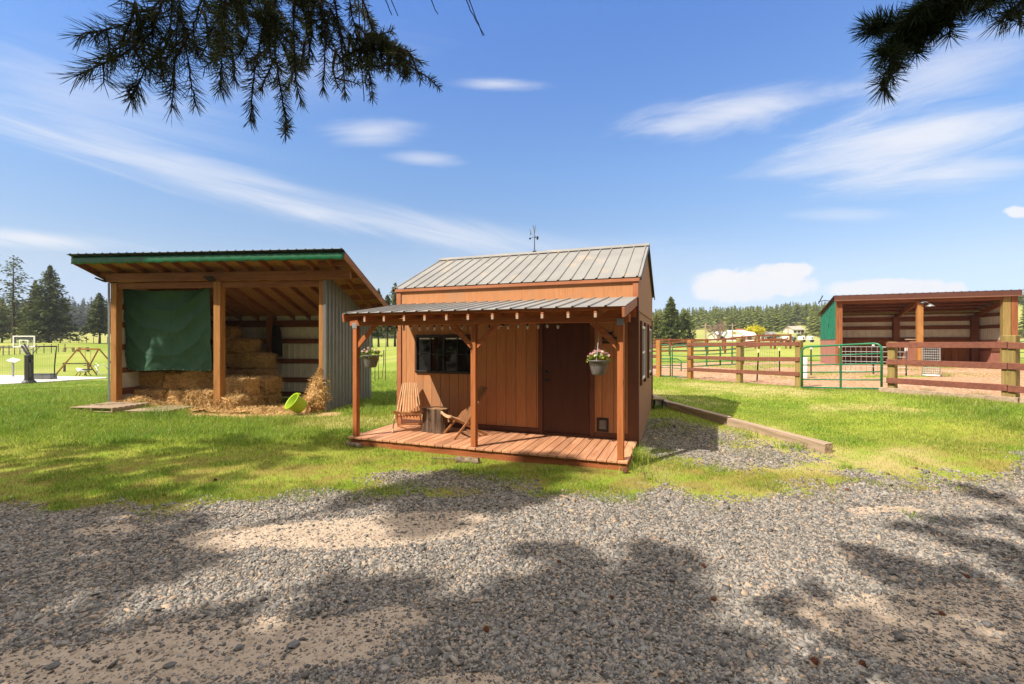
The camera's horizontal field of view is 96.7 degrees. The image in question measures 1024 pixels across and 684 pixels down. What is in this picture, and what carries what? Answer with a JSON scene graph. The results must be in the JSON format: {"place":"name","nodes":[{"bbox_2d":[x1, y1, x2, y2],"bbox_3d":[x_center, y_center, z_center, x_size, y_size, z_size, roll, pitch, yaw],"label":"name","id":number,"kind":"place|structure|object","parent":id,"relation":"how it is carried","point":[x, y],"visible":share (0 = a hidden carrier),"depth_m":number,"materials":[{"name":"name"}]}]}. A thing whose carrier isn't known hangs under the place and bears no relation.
{"place":"outdoors","nodes":[
{"label":"outdoors","id":0,"kind":"place"},
{"bbox_2d":[34,373,57,378],"bbox_3d":[-31.954,2.344,31.000,1.540,0.380,0.560,0,0,0],"label":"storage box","id":1,"kind":"object","parent":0,"point":[41,375],"visible":0.71,"depth_m":30.75,"materials":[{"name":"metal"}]},
{"bbox_2d":[0,375,106,384],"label":"court pavement","id":2,"kind":"structure","parent":0,"point":[7,379],"depth_m":30.74,"materials":[{"name":"concrete"}]},
{"bbox_2d":[13,336,36,383],"bbox_3d":[-30.755,1.105,28.772,1.860,3.004,0.709,0,0,29],"label":"basketball hoop","id":3,"kind":"object","parent":2,"relation":"on","point":[24,343],"visible":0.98,"depth_m":28.62,"materials":[{"name":"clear glass"}]},
{"bbox_2d":[0,346,56,376],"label":"net frame","id":4,"kind":"object","parent":2,"relation":"on","point":[9,347],"visible":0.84,"depth_m":30.50,"materials":[{"name":"metal"}]},
{"bbox_2d":[75,368,91,375],"bbox_3d":[-33.142,2.319,35.200,1.147,0.653,0.440,0,0,0],"label":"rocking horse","id":5,"kind":"object","parent":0,"point":[80,370],"visible":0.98,"depth_m":35.09},
{"bbox_2d":[48,0,484,143],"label":"overhanging fir","id":6,"kind":"object","parent":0,"point":[267,17],"visible":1,"depth_m":0.97,"materials":[{"name":"green plant"}]},
{"bbox_2d":[0,304,1023,683],"bbox_3d":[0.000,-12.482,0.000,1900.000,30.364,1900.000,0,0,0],"label":"ground","id":7,"kind":"structure","parent":0,"point":[44,358],"depth_m":5.58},
{"bbox_2d":[0,297,11,330],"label":"pine tree","id":8,"kind":"object","parent":7,"relation":"on","point":[2,309],"visible":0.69,"depth_m":81.17,"materials":[{"name":"plant"}]},
{"bbox_2d":[0,301,15,342],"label":"fir tree","id":9,"kind":"object","parent":7,"relation":"on","point":[4,332],"visible":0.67,"depth_m":81.91,"materials":[{"name":"plant"}]},
{"bbox_2d":[6,358,19,376],"bbox_3d":[-36.151,1.964,33.000,0.650,1.649,0.402,0,0,0],"label":"info board","id":10,"kind":"object","parent":7,"relation":"on","point":[13,360],"visible":0.73,"depth_m":32.98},
{"bbox_2d":[0,255,37,342],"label":"pine tree","id":11,"kind":"object","parent":7,"relation":"on","point":[13,298],"visible":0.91,"depth_m":73.85,"materials":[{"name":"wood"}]},
{"bbox_2d":[3,307,38,341],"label":"fir tree","id":12,"kind":"object","parent":7,"relation":"on","point":[17,315],"visible":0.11,"depth_m":83.35,"materials":[{"name":"green plant"}]},
{"bbox_2d":[9,281,46,342],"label":"fir tree","id":13,"kind":"object","parent":7,"relation":"on","point":[28,302],"visible":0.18,"depth_m":75.31,"materials":[{"name":"plant"}]},
{"bbox_2d":[3,344,64,354],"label":"field fence","id":14,"kind":"object","parent":7,"relation":"on","point":[30,347],"visible":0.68,"depth_m":52.32,"materials":[{"name":"wood"}]},
{"bbox_2d":[11,265,88,342],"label":"fir tree","id":15,"kind":"object","parent":7,"relation":"on","point":[55,323],"visible":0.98,"depth_m":72.40,"materials":[{"name":"plant"}]},
{"bbox_2d":[44,661,60,670],"bbox_3d":[-2.599,1.831,2.575,0.074,0.034,0.055,6,-1,-11],"label":"rock","id":16,"kind":"object","parent":7,"relation":"on","point":[52,665],"visible":1,"depth_m":2.57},
{"bbox_2d":[0,296,110,331],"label":"wood","id":17,"kind":"object","parent":7,"relation":"on","point":[81,313],"visible":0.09,"depth_m":222.11,"materials":[{"name":"plant"}]},
{"bbox_2d":[40,336,107,342],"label":"field fence","id":18,"kind":"object","parent":7,"relation":"on","point":[76,340],"visible":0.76,"depth_m":72.77,"materials":[{"name":"wood"}]},
{"bbox_2d":[62,363,89,371],"bbox_3d":[-37.332,2.207,38.985,2.250,0.880,0.150,0,0,0],"label":"short fence","id":19,"kind":"object","parent":7,"relation":"on","point":[64,368],"visible":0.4,"depth_m":38.94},
{"bbox_2d":[57,348,110,374],"bbox_3d":[-33.691,1.592,36.200,4.055,2.175,0.788,0,0,-36],"label":"swing set","id":20,"kind":"object","parent":7,"relation":"on","point":[89,365],"visible":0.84,"depth_m":36.17,"materials":[{"name":"brown wood"}]},
{"bbox_2d":[78,293,110,343],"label":"fir tree","id":21,"kind":"object","parent":7,"relation":"on","point":[98,314],"visible":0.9,"depth_m":73.45,"materials":[{"name":"plant"}]},
{"bbox_2d":[70,402,148,411],"bbox_3d":[-10.355,1.676,11.754,1.200,0.113,1.007,0,0,7],"label":"pallet","id":22,"kind":"object","parent":7,"relation":"on","point":[116,406],"visible":0.88,"depth_m":11.61,"materials":[{"name":"wood"}]},
{"bbox_2d":[132,387,168,401],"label":"hay bale","id":23,"kind":"object","parent":7,"relation":"on","point":[153,393],"visible":0.3,"depth_m":13.07},
{"bbox_2d":[138,370,170,389],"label":"hay bale","id":24,"kind":"object","parent":23,"relation":"on","point":[149,379],"visible":0.31,"depth_m":13.29},
{"bbox_2d":[120,405,193,414],"bbox_3d":[-9.193,1.776,11.854,1.200,0.113,1.007,0,0,6],"label":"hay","id":25,"kind":"object","parent":7,"relation":"on","point":[163,406],"visible":0.45,"depth_m":11.77},
{"bbox_2d":[162,661,176,668],"bbox_3d":[-1.944,1.838,2.585,0.070,0.030,0.048,8,-5,-40],"label":"rock","id":26,"kind":"object","parent":7,"relation":"on","point":[170,664],"visible":1,"depth_m":2.58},
{"bbox_2d":[163,387,209,404],"bbox_3d":[-9.409,1.617,13.252,1.433,0.691,0.762,0,-2,7],"label":"hay bale","id":27,"kind":"object","parent":7,"relation":"on","point":[174,396],"visible":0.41,"depth_m":13.05},
{"bbox_2d":[160,370,213,389],"bbox_3d":[-9.369,1.109,13.396,1.779,0.744,0.776,-2,2,2],"label":"hay bale","id":28,"kind":"object","parent":27,"relation":"on","point":[179,379],"visible":0.66,"depth_m":13.15},
{"bbox_2d":[182,385,225,410],"bbox_3d":[-8.438,1.580,12.600,1.032,0.740,1.002,1,-2,2],"label":"hay bale","id":29,"kind":"object","parent":7,"relation":"on","point":[198,397],"visible":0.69,"depth_m":12.25},
{"bbox_2d":[124,396,288,413],"bbox_3d":[-7.895,1.709,12.939,5.707,0.377,2.250,0,0,6],"label":"loose hay","id":30,"kind":"object","parent":7,"relation":"on","point":[209,409],"visible":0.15,"depth_m":11.90},
{"bbox_2d":[99,395,321,417],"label":"straw litter","id":31,"kind":"object","parent":7,"relation":"on","point":[264,407],"visible":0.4,"depth_m":11.97,"materials":[{"name":"plant"}]},
{"bbox_2d":[67,248,388,412],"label":"hay barn","id":32,"kind":"structure","parent":7,"relation":"on","point":[307,298],"depth_m":12.45,"materials":[{"name":"brown wood"}]},
{"bbox_2d":[123,288,211,370],"bbox_3d":[-9.627,-0.338,12.736,2.609,2.304,0.152,0,0,5],"label":"hanging tarp","id":33,"kind":"object","parent":32,"relation":"hanging from","point":[167,330],"visible":1,"depth_m":12.75,"materials":[{"name":"fabric"}]},
{"bbox_2d":[203,276,215,280],"bbox_3d":[-7.931,-1.664,11.981,0.240,0.112,0.264,0,0,6],"label":"floodlight","id":34,"kind":"object","parent":32,"relation":"attached to","point":[209,278],"visible":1,"depth_m":11.90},
{"bbox_2d":[271,317,282,356],"bbox_3d":[-7.583,-0.162,14.702,0.356,1.270,0.184,0,0,5],"label":"hanging gear","id":35,"kind":"object","parent":32,"relation":"hanging from","point":[276,344],"visible":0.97,"depth_m":14.64,"materials":[{"name":"black"}]},
{"bbox_2d":[210,392,256,409],"bbox_3d":[-7.621,1.656,12.421,0.984,0.627,0.876,0,1,10],"label":"hay bale","id":36,"kind":"object","parent":7,"relation":"on","point":[228,400],"visible":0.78,"depth_m":12.16},
{"bbox_2d":[233,644,243,651],"bbox_3d":[-1.641,1.839,2.734,0.060,0.034,0.048,6,-3,-27],"label":"rock","id":37,"kind":"object","parent":7,"relation":"on","point":[238,647],"visible":1,"depth_m":2.72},
{"bbox_2d":[251,390,267,405],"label":"hay bale","id":38,"kind":"object","parent":7,"relation":"on","point":[260,399],"visible":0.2,"depth_m":12.99},
{"bbox_2d":[210,374,262,394],"bbox_3d":[-7.840,1.246,12.959,1.474,0.731,0.808,1,2,16],"label":"hay bale","id":39,"kind":"object","parent":38,"relation":"on","point":[240,384],"visible":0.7,"depth_m":12.70},
{"bbox_2d":[265,393,285,404],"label":"hay bale","id":40,"kind":"object","parent":7,"relation":"on","point":[271,399],"visible":0.24,"depth_m":13.57},
{"bbox_2d":[246,373,283,394],"bbox_3d":[-7.516,1.298,13.672,1.158,0.702,0.887,0,1,3],"label":"hay bale","id":41,"kind":"object","parent":40,"relation":"on","point":[270,384],"visible":0.54,"depth_m":13.48},
{"bbox_2d":[286,640,299,648],"bbox_3d":[-1.326,1.836,2.757,0.083,0.034,0.063,-7,3,-30],"label":"rock","id":42,"kind":"object","parent":7,"relation":"on","point":[294,644],"visible":1,"depth_m":2.75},
{"bbox_2d":[285,393,306,412],"bbox_3d":[-5.397,1.565,11.427,0.476,0.517,0.351,13,-27,49],"label":"lime tub","id":43,"kind":"object","parent":7,"relation":"on","point":[296,402],"visible":1,"depth_m":11.35,"materials":[{"name":"plastic"}]},
{"bbox_2d":[301,368,332,412],"bbox_3d":[-5.128,1.325,11.942,0.893,1.446,0.772,0,0,22],"label":"hay heap","id":44,"kind":"object","parent":7,"relation":"on","point":[314,396],"visible":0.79,"depth_m":11.80,"materials":[{"name":"plant"}]},
{"bbox_2d":[345,441,363,447],"bbox_3d":[-2.750,1.801,7.949,0.364,0.111,0.094,0,0,25],"label":"log","id":45,"kind":"object","parent":7,"relation":"on","point":[356,444],"visible":0.84,"depth_m":7.91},
{"bbox_2d":[371,328,383,347],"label":"fir tree","id":46,"kind":"object","parent":7,"relation":"on","point":[375,333],"visible":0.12,"depth_m":61.89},
{"bbox_2d":[378,346,385,380],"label":"dead stalks","id":47,"kind":"object","parent":7,"relation":"on","point":[383,366],"visible":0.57,"depth_m":22.99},
{"bbox_2d":[377,294,396,346],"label":"fir tree","id":48,"kind":"object","parent":7,"relation":"on","point":[388,301],"visible":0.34,"depth_m":59.79,"materials":[{"name":"plant"}]},
{"bbox_2d":[389,283,396,346],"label":"fir tree","id":49,"kind":"object","parent":7,"relation":"on","point":[393,297],"visible":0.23,"depth_m":63.87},
{"bbox_2d":[456,456,480,463],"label":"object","id":50,"kind":"object","parent":7,"relation":"on","point":[471,460],"visible":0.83,"depth_m":6.91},
{"bbox_2d":[342,243,654,470],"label":"garden shed","id":51,"kind":"structure","parent":7,"relation":"on","point":[548,397],"depth_m":8.24,"materials":[{"name":"wood"}]},
{"bbox_2d":[360,344,382,367],"bbox_3d":[-2.488,0.081,8.033,0.392,0.732,0.407,0,0,21],"label":"hanging basket","id":52,"kind":"object","parent":51,"relation":"hanging from","point":[370,361],"visible":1,"depth_m":7.94,"materials":[{"name":"plastic"}]},
{"bbox_2d":[392,382,422,432],"bbox_3d":[-1.986,1.250,8.760,0.592,0.879,0.762,0,0,-10],"label":"slat chair","id":53,"kind":"object","parent":51,"relation":"on","point":[408,413],"visible":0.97,"depth_m":8.83,"materials":[{"name":"wood"}]},
{"bbox_2d":[421,406,448,433],"bbox_3d":[-1.427,1.456,8.550,0.552,0.445,0.385,0,0,21],"label":"stump table","id":54,"kind":"object","parent":51,"relation":"on","point":[434,420],"visible":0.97,"depth_m":8.42,"materials":[{"name":"brown wood"}]},
{"bbox_2d":[415,335,470,373],"bbox_3d":[-1.355,0.241,9.027,1.300,0.764,0.052,0,0,21],"label":"front window","id":55,"kind":"structure","parent":51,"relation":"in","point":[446,354],"depth_m":9.05,"materials":[{"name":"glass"}]},
{"bbox_2d":[441,386,487,439],"bbox_3d":[-0.842,1.250,8.223,0.762,0.879,0.592,0,0,-26],"label":"slat chair","id":56,"kind":"object","parent":51,"relation":"on","point":[464,417],"visible":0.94,"depth_m":8.19,"materials":[{"name":"wood"}]},
{"bbox_2d":[382,323,558,332],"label":"string lights","id":57,"kind":"object","parent":51,"relation":"hanging from","point":[518,326],"visible":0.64,"depth_m":7.56,"materials":[{"name":"white"}]},
{"bbox_2d":[529,226,538,251],"bbox_3d":[0.495,-2.361,10.350,0.218,0.610,0.206,0,0,2],"label":"weather vane","id":58,"kind":"object","parent":51,"relation":"on","point":[534,237],"visible":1,"depth_m":10.34,"materials":[{"name":"metal"}]},
{"bbox_2d":[538,323,594,437],"bbox_3d":[0.957,0.599,8.143,1.034,2.158,0.133,0,0,21],"label":"door","id":59,"kind":"structure","parent":51,"relation":"in","point":[566,381],"depth_m":8.16,"materials":[{"name":"wood"}]},
{"bbox_2d":[586,322,611,374],"bbox_3d":[1.285,0.096,6.643,0.386,0.761,0.417,0,0,21],"label":"hanging basket","id":60,"kind":"object","parent":51,"relation":"hanging from","point":[598,367],"visible":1,"depth_m":6.54,"materials":[{"name":"plastic"}]},
{"bbox_2d":[597,418,608,431],"bbox_3d":[1.580,1.444,7.929,0.205,0.241,0.020,0,0,21],"label":"pet door","id":61,"kind":"structure","parent":51,"relation":"in","point":[602,423],"depth_m":7.93,"materials":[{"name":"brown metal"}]},
{"bbox_2d":[602,330,616,343],"bbox_3d":[1.737,-0.092,7.863,0.372,0.237,0.024,0,0,21],"label":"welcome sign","id":62,"kind":"object","parent":51,"relation":"attached to","point":[604,340],"visible":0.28,"depth_m":7.89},
{"bbox_2d":[640,321,645,385],"bbox_3d":[2.477,0.200,8.588,0.040,1.160,1.010,0,0,21],"label":"side window","id":63,"kind":"structure","parent":51,"relation":"in","point":[642,328],"depth_m":8.18,"materials":[{"name":"white glass"}]},
{"bbox_2d":[647,324,651,377],"bbox_3d":[3.115,0.200,10.271,0.040,1.160,1.010,0,0,21],"label":"side window","id":64,"kind":"structure","parent":51,"relation":"in","point":[649,328],"depth_m":9.87,"materials":[{"name":"white glass"}]},
{"bbox_2d":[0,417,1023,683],"bbox_3d":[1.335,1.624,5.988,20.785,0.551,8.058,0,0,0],"label":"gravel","id":65,"kind":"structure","parent":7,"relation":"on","point":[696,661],"depth_m":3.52,"materials":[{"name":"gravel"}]},
{"bbox_2d":[809,656,819,664],"bbox_3d":[1.721,1.817,2.591,0.045,0.052,0.052,-13,-17,-14],"label":"pine cone","id":66,"kind":"object","parent":65,"relation":"on","point":[814,660],"visible":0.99,"depth_m":2.58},
{"bbox_2d":[373,301,827,338],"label":"wooded hill","id":67,"kind":"structure","parent":7,"relation":"on","point":[771,319],"depth_m":214.90,"materials":[{"name":"plant"}]},
{"bbox_2d":[653,340,661,376],"bbox_3d":[5.589,0.844,19.191,1.445,1.812,0.212,0,0,42],"label":"rail fence","id":68,"kind":"object","parent":7,"relation":"on","point":[658,357],"visible":0.39,"depth_m":18.70,"materials":[{"name":"brown wood"}]},
{"bbox_2d":[661,344,671,376],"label":"pipe gate","id":69,"kind":"structure","parent":68,"relation":"attached to","point":[667,361],"depth_m":18.49,"materials":[{"name":"metal"}]},
{"bbox_2d":[652,397,663,408],"bbox_3d":[3.606,1.508,11.200,0.260,0.265,0.500,0,0,21],"label":"step stool","id":70,"kind":"object","parent":7,"relation":"on","point":[658,399],"visible":0.8,"depth_m":11.04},
{"bbox_2d":[652,313,666,343],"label":"fir tree","id":71,"kind":"object","parent":7,"relation":"on","point":[655,331],"visible":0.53,"depth_m":96.45,"materials":[{"name":"plant"}]},
{"bbox_2d":[653,394,670,408],"bbox_3d":[3.770,1.518,11.540,0.159,0.208,1.134,0,4,-5],"label":"landscape timber","id":72,"kind":"object","parent":7,"relation":"on","point":[665,402],"visible":0.33,"depth_m":11.31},
{"bbox_2d":[655,296,687,344],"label":"fir tree","id":73,"kind":"object","parent":7,"relation":"on","point":[671,326],"visible":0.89,"depth_m":91.18,"materials":[{"name":"plant"}]},
{"bbox_2d":[662,358,681,370],"bbox_3d":[7.766,1.127,22.502,1.258,0.649,0.057,0,0,0],"label":"feeder frame","id":74,"kind":"object","parent":7,"relation":"on","point":[673,365],"visible":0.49,"depth_m":22.48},
{"bbox_2d":[677,310,696,342],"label":"pine tree","id":75,"kind":"object","parent":7,"relation":"on","point":[686,320],"visible":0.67,"depth_m":94.43,"materials":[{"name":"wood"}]},
{"bbox_2d":[668,402,731,424],"bbox_3d":[4.070,1.575,10.000,0.160,0.229,1.970,0,1,-14],"label":"landscape timber","id":76,"kind":"object","parent":7,"relation":"on","point":[708,415],"visible":0.61,"depth_m":9.78,"materials":[{"name":"wood"}]},
{"bbox_2d":[694,346,719,366],"bbox_3d":[10.859,0.781,25.312,1.984,1.154,0.090,0,0,-19],"label":"corral panel","id":77,"kind":"object","parent":7,"relation":"on","point":[706,354],"visible":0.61,"depth_m":25.29,"materials":[{"name":"metal"}]},
{"bbox_2d":[707,332,724,340],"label":"shed","id":78,"kind":"structure","parent":7,"relation":"on","point":[710,336],"depth_m":142.24,"materials":[{"name":"white"}]},
{"bbox_2d":[707,320,728,340],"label":"bare tree","id":79,"kind":"object","parent":7,"relation":"on","point":[715,328],"visible":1,"depth_m":118.03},
{"bbox_2d":[653,338,786,349],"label":"red fence","id":80,"kind":"object","parent":7,"relation":"on","point":[754,339],"visible":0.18,"depth_m":46.93,"materials":[{"name":"wood"}]},
{"bbox_2d":[653,334,791,354],"bbox_3d":[18.621,0.332,39.742,15.954,2.138,0.191,0,0,-20],"label":"red fence","id":81,"kind":"object","parent":7,"relation":"on","point":[758,340],"visible":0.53,"depth_m":39.71,"materials":[{"name":"wood"}]},
{"bbox_2d":[720,346,743,364],"bbox_3d":[12.565,0.734,25.913,1.835,1.137,0.090,0,0,-21],"label":"corral panel","id":82,"kind":"object","parent":7,"relation":"on","point":[731,349],"visible":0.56,"depth_m":25.85,"materials":[{"name":"metal"}]},
{"bbox_2d":[723,330,755,340],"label":"white barn","id":83,"kind":"structure","parent":7,"relation":"on","point":[728,334],"depth_m":123.89,"materials":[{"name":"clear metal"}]},
{"bbox_2d":[687,338,802,386],"bbox_3d":[7.988,0.813,16.069,0.228,1.892,4.384,0,0,-27],"label":"rail fence","id":84,"kind":"object","parent":7,"relation":"on","point":[739,358],"visible":0.85,"depth_m":15.91,"materials":[{"name":"brown wood"}]},
{"bbox_2d":[672,345,686,377],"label":"pipe gate","id":85,"kind":"structure","parent":84,"relation":"attached to","point":[681,362],"depth_m":18.23,"materials":[{"name":"metal"}]},
{"bbox_2d":[744,324,765,337],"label":"willow tree","id":86,"kind":"object","parent":7,"relation":"on","point":[756,329],"visible":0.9,"depth_m":123.83,"materials":[{"name":"yellow plant"}]},
{"bbox_2d":[756,349,759,380],"bbox_3d":[9.182,0.905,16.995,0.070,1.280,0.070,3,0,0],"label":"fence post","id":87,"kind":"object","parent":7,"relation":"on","point":[758,351],"visible":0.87,"depth_m":16.98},
{"bbox_2d":[756,332,776,341],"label":"barn","id":88,"kind":"structure","parent":7,"relation":"on","point":[767,337],"depth_m":150.95,"materials":[{"name":"white metal"}]},
{"bbox_2d":[727,418,832,453],"bbox_3d":[4.591,1.624,8.000,0.160,0.193,2.122,0,1,-15],"label":"landscape timber","id":89,"kind":"object","parent":7,"relation":"on","point":[824,447],"visible":0.71,"depth_m":7.68,"materials":[{"name":"wood"}]},
{"bbox_2d":[783,326,805,333],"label":"farm house","id":90,"kind":"structure","parent":7,"relation":"on","point":[796,329],"depth_m":185.71,"materials":[{"name":"white"}]},
{"bbox_2d":[793,304,801,321],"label":"pine tree","id":91,"kind":"object","parent":7,"relation":"on","point":[797,312],"visible":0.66,"depth_m":249.17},
{"bbox_2d":[803,357,807,378],"bbox_3d":[11.343,1.011,17.600,0.176,0.835,0.176,0,0,0],"label":"white pipe","id":92,"kind":"object","parent":7,"relation":"on","point":[805,368],"visible":0.86,"depth_m":17.52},
{"bbox_2d":[800,303,810,320],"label":"pine tree","id":93,"kind":"object","parent":7,"relation":"on","point":[807,306],"visible":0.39,"depth_m":247.55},
{"bbox_2d":[810,347,811,374],"bbox_3d":[12.486,0.823,18.995,0.070,1.320,0.070,0,0,0],"label":"fence post","id":94,"kind":"object","parent":7,"relation":"on","point":[811,360],"visible":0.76,"depth_m":18.96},
{"bbox_2d":[905,348,907,375],"bbox_3d":[15.240,0.806,17.595,0.070,1.200,0.070,0,0,0],"label":"fence post","id":95,"kind":"object","parent":7,"relation":"on","point":[906,349],"visible":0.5,"depth_m":17.57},
{"bbox_2d":[817,289,1022,366],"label":"horse shelter","id":96,"kind":"object","parent":7,"relation":"on","point":[963,316],"visible":0.74,"depth_m":24.57,"materials":[{"name":"brown wood"}]},
{"bbox_2d":[922,348,940,376],"bbox_3d":[15.844,0.820,17.201,0.044,1.180,0.537,0,0,-36],"label":"wire panel","id":97,"kind":"object","parent":7,"relation":"on","point":[935,370],"visible":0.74,"depth_m":17.13,"materials":[{"name":"metal"}]},
{"bbox_2d":[844,0,1023,107],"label":"overhanging fir","id":98,"kind":"object","parent":7,"relation":"on","point":[917,26],"visible":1,"depth_m":0.60,"materials":[{"name":"green plant"}]},
{"bbox_2d":[886,335,1023,397],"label":"rail fence","id":99,"kind":"object","parent":7,"relation":"on","point":[1010,366],"visible":0.88,"depth_m":10.28,"materials":[{"name":"wood"}]},
{"bbox_2d":[801,342,885,388],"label":"pipe gate","id":100,"kind":"structure","parent":99,"relation":"attached to","point":[840,371],"depth_m":12.72,"materials":[{"name":"metal"}]},
{"bbox_2d":[981,620,993,627],"bbox_3d":[3.091,1.839,2.967,0.072,0.041,0.059,0,0,-14],"label":"rock","id":101,"kind":"object","parent":7,"relation":"on","point":[987,624],"visible":1,"depth_m":2.95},
{"bbox_2d":[1018,289,1023,335],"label":"scrub forest","id":102,"kind":"object","parent":7,"relation":"on","point":[1021,322],"depth_m":125.65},
{"bbox_2d":[1018,295,1023,305],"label":"pine tree","id":103,"kind":"object","parent":7,"relation":"on","point":[1020,299],"visible":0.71,"depth_m":199.22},
{"bbox_2d":[1018,328,1023,338],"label":"shrub","id":104,"kind":"object","parent":7,"relation":"on","point":[1021,331],"visible":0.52,"depth_m":119.90,"materials":[{"name":"green plant"}]},
{"bbox_2d":[0,359,1023,522],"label":"lawn grass","id":105,"kind":"structure","parent":0,"point":[24,424],"depth_m":8.09,"materials":[{"name":"plant"}]},
{"bbox_2d":[0,0,1023,314],"label":"sky","id":106,"kind":"structure","parent":0,"point":[741,141],"materials":[{"name":"blue"}]},
{"bbox_3d":[13.841,0.759,19.195,0.070,1.320,0.070,0,0,0],"label":"fence post","id":107,"kind":"object","parent":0,"visible":0},
{"bbox_2d":[842,347,905,372],"bbox_3d":[14.512,0.693,18.349,0.015,1.028,2.122,0,0,-41],"label":"wire panel","id":108,"kind":"object","parent":107,"relation":"attached to","point":[850,356],"visible":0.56,"depth_m":18.58,"materials":[{"name":"metal"}]},
{"bbox_3d":[11.641,0.873,19.795,0.070,1.250,0.070,0,0,0],"label":"fence post","id":109,"kind":"object","parent":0,"visible":0},
{"bbox_2d":[744,346,776,370],"bbox_3d":[12.218,0.758,22.400,0.008,1.088,5.325,0,0,12],"label":"wire panel","id":110,"kind":"object","parent":109,"relation":"attached to","point":[761,355],"visible":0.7,"depth_m":21.10,"materials":[{"name":"metal"}]},
{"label":"hay bale","id":111,"kind":"object","parent":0,"visible":0},
{"bbox_2d":[225,366,278,376],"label":"hay bale","id":112,"kind":"object","parent":111,"relation":"on","point":[244,372],"visible":0.36,"depth_m":14.20},
{"bbox_2d":[225,350,278,369],"bbox_3d":[-8.396,0.593,14.446,1.948,0.748,0.775,1,-1,7],"label":"hay bale","id":113,"kind":"object","parent":112,"relation":"on","point":[253,361],"visible":0.76,"depth_m":14.19},
{"bbox_2d":[211,337,264,353],"bbox_3d":[-8.696,0.115,14.483,1.507,0.638,0.791,0,0,8],"label":"hay bale","id":114,"kind":"object","parent":113,"relation":"on","point":[241,345],"visible":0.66,"depth_m":14.22},
{"bbox_2d":[211,324,243,339],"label":"hay bale","id":115,"kind":"object","parent":114,"relation":"on","point":[232,332],"visible":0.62,"depth_m":14.32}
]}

